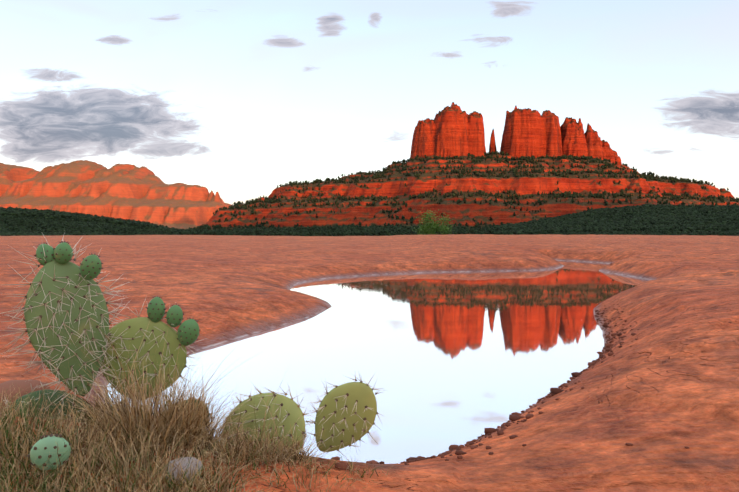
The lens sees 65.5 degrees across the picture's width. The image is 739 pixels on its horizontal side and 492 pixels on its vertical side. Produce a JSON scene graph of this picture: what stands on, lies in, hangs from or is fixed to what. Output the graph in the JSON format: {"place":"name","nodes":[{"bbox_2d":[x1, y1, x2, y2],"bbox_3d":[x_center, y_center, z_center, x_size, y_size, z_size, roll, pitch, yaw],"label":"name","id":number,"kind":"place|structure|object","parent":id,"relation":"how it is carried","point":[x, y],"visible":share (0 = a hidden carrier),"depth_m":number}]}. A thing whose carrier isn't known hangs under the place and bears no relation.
{"place":"outdoors","nodes":[
{"label":"outdoors","id":0,"kind":"place"},
{"bbox_2d":[0,160,231,228],"bbox_3d":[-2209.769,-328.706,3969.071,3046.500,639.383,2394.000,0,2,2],"label":"mountains","id":1,"kind":"structure","parent":0,"point":[134,192],"depth_m":3734.52},
{"bbox_2d":[0,234,738,491],"bbox_3d":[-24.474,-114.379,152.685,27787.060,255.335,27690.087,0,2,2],"label":"terrain","id":2,"kind":"structure","parent":0,"point":[661,392],"depth_m":2.69},
{"bbox_2d":[0,231,135,235],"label":"tree line","id":3,"kind":"object","parent":2,"relation":"on","point":[37,233],"visible":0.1,"depth_m":427.51},
{"bbox_2d":[0,233,385,469],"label":"prickly pear cactus","id":4,"kind":"object","parent":2,"relation":"on","point":[65,296],"visible":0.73,"depth_m":1.18},
{"bbox_2d":[0,321,410,491],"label":"dry grass tufts","id":5,"kind":"object","parent":2,"relation":"on","point":[173,428],"visible":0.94,"depth_m":1.01},
{"bbox_2d":[0,263,719,483],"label":"loose rocks","id":6,"kind":"object","parent":2,"relation":"on","point":[23,387],"visible":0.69,"depth_m":1.43},
{"bbox_2d":[0,204,738,235],"bbox_3d":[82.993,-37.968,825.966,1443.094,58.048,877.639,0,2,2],"label":"forest","id":7,"kind":"object","parent":2,"relation":"on","point":[672,219],"visible":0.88,"depth_m":707.16},
{"bbox_2d":[412,209,455,234],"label":"cottonwood tree","id":8,"kind":"object","parent":2,"relation":"on","point":[432,227],"visible":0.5,"depth_m":117.87},
{"bbox_2d":[204,102,738,229],"bbox_3d":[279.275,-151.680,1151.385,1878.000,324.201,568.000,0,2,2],"label":"butte","id":9,"kind":"object","parent":2,"relation":"on","point":[453,129],"visible":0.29,"depth_m":1156.35},
{"bbox_2d":[188,151,738,229],"bbox_3d":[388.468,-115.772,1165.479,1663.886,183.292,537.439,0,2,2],"label":"butte scrub","id":10,"kind":"object","parent":9,"relation":"on","point":[565,194],"visible":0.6,"depth_m":1149.27},
{"bbox_2d":[0,0,738,204],"label":"sky","id":11,"kind":"structure","parent":0,"point":[238,100]},
{"bbox_2d":[107,260,648,463],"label":"pond water","id":12,"kind":"structure","parent":0,"point":[448,359],"depth_m":2.92}
]}

